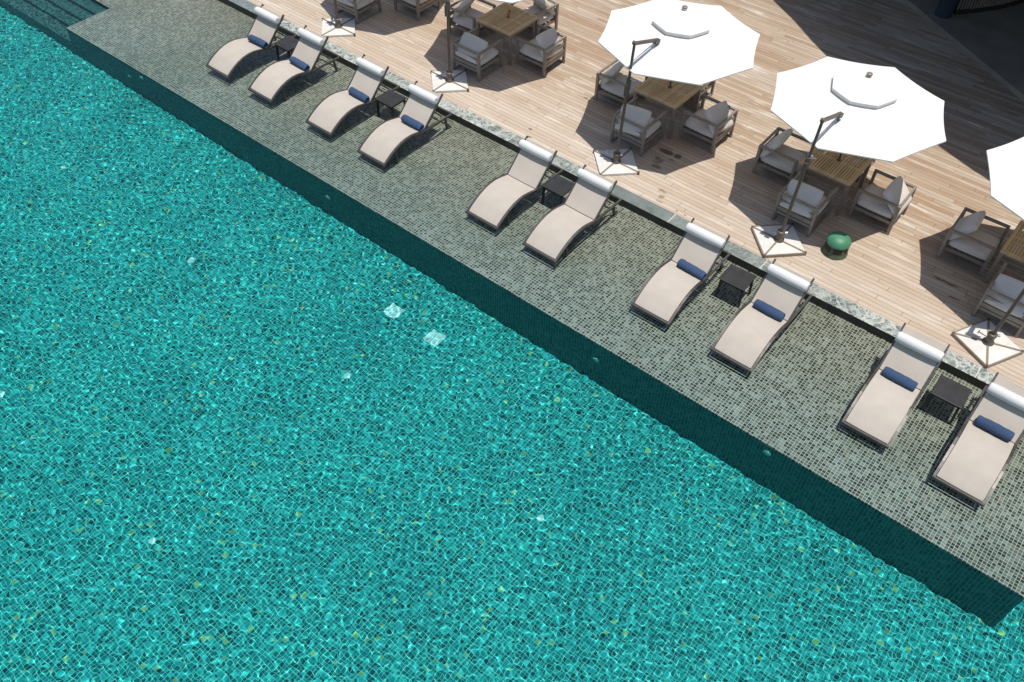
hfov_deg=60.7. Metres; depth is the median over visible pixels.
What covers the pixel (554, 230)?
sun lounger
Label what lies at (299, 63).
rolled towel
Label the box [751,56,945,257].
cantilever umbrella
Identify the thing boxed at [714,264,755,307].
side table
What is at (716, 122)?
armchair
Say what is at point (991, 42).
pavilion floor
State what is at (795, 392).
pool shelf
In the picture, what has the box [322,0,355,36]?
cantilever umbrella
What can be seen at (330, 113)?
sun lounger
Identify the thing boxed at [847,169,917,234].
armchair
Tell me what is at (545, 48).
armchair
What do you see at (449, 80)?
cantilever umbrella
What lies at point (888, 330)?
coping kerb
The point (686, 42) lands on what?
cantilever umbrella
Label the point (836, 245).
dome lamp
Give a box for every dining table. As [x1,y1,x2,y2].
[475,3,538,65]
[632,77,702,138]
[796,147,873,215]
[982,220,1023,283]
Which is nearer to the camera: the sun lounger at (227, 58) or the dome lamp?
the dome lamp
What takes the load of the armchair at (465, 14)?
on the deck
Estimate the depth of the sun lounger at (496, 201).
14.86 m
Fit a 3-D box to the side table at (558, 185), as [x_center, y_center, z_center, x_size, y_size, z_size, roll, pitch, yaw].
[0.800,-2.541,15.097,0.440,0.404,0.410,32,56,24]
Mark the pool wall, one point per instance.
(594, 342)
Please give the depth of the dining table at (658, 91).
16.07 m
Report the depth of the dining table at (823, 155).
14.70 m
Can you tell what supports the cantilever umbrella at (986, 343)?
on the deck
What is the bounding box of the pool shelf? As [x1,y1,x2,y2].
[67,0,1023,596]
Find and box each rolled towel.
[247,34,267,48]
[289,56,309,70]
[348,87,369,102]
[401,114,423,130]
[677,258,706,279]
[753,299,785,321]
[881,366,917,391]
[974,415,1014,441]
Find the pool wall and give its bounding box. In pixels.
[66,28,1023,598]
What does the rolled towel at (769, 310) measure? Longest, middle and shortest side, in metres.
0.482 x 0.152 x 0.148 m
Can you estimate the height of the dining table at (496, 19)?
0.689 m
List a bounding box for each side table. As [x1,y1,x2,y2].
[274,35,297,60]
[375,89,406,117]
[541,174,573,203]
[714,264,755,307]
[920,375,971,424]
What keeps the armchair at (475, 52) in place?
on the deck
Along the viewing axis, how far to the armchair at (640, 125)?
15.73 m
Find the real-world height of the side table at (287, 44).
0.404 m
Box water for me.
[0,0,1023,681]
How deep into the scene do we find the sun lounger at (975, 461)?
11.52 m
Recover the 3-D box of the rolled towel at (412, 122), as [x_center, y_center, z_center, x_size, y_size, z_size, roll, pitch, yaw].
[-1.825,-3.999,16.002,0.482,0.144,0.155,33,82,25]
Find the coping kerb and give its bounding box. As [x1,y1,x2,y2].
[218,0,1022,389]
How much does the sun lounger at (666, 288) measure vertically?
0.868 m
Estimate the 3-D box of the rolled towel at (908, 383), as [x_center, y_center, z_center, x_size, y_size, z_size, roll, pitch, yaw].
[5.426,0.527,12.238,0.482,0.146,0.153,33,80,24]
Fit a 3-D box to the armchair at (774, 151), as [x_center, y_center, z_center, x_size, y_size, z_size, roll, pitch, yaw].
[4.793,-3.285,15.374,0.738,0.752,0.706,32,56,24]
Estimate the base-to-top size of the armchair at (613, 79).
0.766 m
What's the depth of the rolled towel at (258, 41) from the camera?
17.68 m
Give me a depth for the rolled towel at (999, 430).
11.65 m
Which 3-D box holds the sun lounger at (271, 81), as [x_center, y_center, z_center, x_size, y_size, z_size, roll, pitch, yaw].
[-4.304,-5.452,17.211,0.688,0.868,1.851,32,56,24]
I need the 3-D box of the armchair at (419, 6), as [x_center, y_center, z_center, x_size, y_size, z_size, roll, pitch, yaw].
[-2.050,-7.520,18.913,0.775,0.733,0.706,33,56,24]
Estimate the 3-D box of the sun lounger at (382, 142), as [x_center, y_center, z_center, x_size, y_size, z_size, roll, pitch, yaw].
[-1.958,-3.977,15.983,0.688,0.868,1.851,32,56,24]
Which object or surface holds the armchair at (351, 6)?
on the deck
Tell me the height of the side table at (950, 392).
0.404 m
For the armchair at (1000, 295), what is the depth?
12.98 m
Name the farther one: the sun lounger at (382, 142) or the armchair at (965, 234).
the sun lounger at (382, 142)
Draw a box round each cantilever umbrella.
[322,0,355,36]
[430,0,523,92]
[593,0,759,175]
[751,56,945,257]
[951,137,1023,368]
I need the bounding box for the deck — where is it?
[247,0,1023,387]
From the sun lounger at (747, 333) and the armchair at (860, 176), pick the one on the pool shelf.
the sun lounger at (747, 333)
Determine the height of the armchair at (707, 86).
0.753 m
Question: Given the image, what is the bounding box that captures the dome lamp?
[822,231,850,259]
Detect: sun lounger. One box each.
[206,4,297,78]
[248,25,340,102]
[305,54,399,136]
[357,81,452,166]
[465,135,563,230]
[522,165,621,263]
[631,218,730,326]
[710,259,814,372]
[841,323,949,448]
[931,372,1023,506]
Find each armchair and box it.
[333,0,381,23]
[394,0,440,20]
[449,0,495,37]
[451,27,502,81]
[510,0,558,38]
[515,24,566,76]
[594,59,648,109]
[610,96,667,156]
[678,94,738,153]
[682,80,715,110]
[751,127,811,186]
[771,170,838,237]
[822,151,875,181]
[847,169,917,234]
[935,207,1010,276]
[971,263,1023,337]
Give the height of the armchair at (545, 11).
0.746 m
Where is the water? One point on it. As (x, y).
(266, 414)
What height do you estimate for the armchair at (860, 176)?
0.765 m
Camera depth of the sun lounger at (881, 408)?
12.10 m
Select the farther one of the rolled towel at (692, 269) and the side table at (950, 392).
the rolled towel at (692, 269)
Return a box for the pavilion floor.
[902,0,1023,101]
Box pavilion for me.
[934,0,1023,18]
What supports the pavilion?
on the deck
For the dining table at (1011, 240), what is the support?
on the deck
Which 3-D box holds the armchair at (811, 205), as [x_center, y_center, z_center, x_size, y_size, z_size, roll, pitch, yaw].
[4.890,-2.336,14.566,0.706,0.742,0.753,33,56,24]
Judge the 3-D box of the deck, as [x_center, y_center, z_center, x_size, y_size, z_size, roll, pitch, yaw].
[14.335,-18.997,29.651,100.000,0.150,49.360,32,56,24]
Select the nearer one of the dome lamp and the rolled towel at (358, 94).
the dome lamp
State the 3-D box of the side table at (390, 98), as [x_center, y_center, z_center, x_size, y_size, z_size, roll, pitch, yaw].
[-2.300,-4.471,16.704,0.440,0.404,0.410,32,56,24]

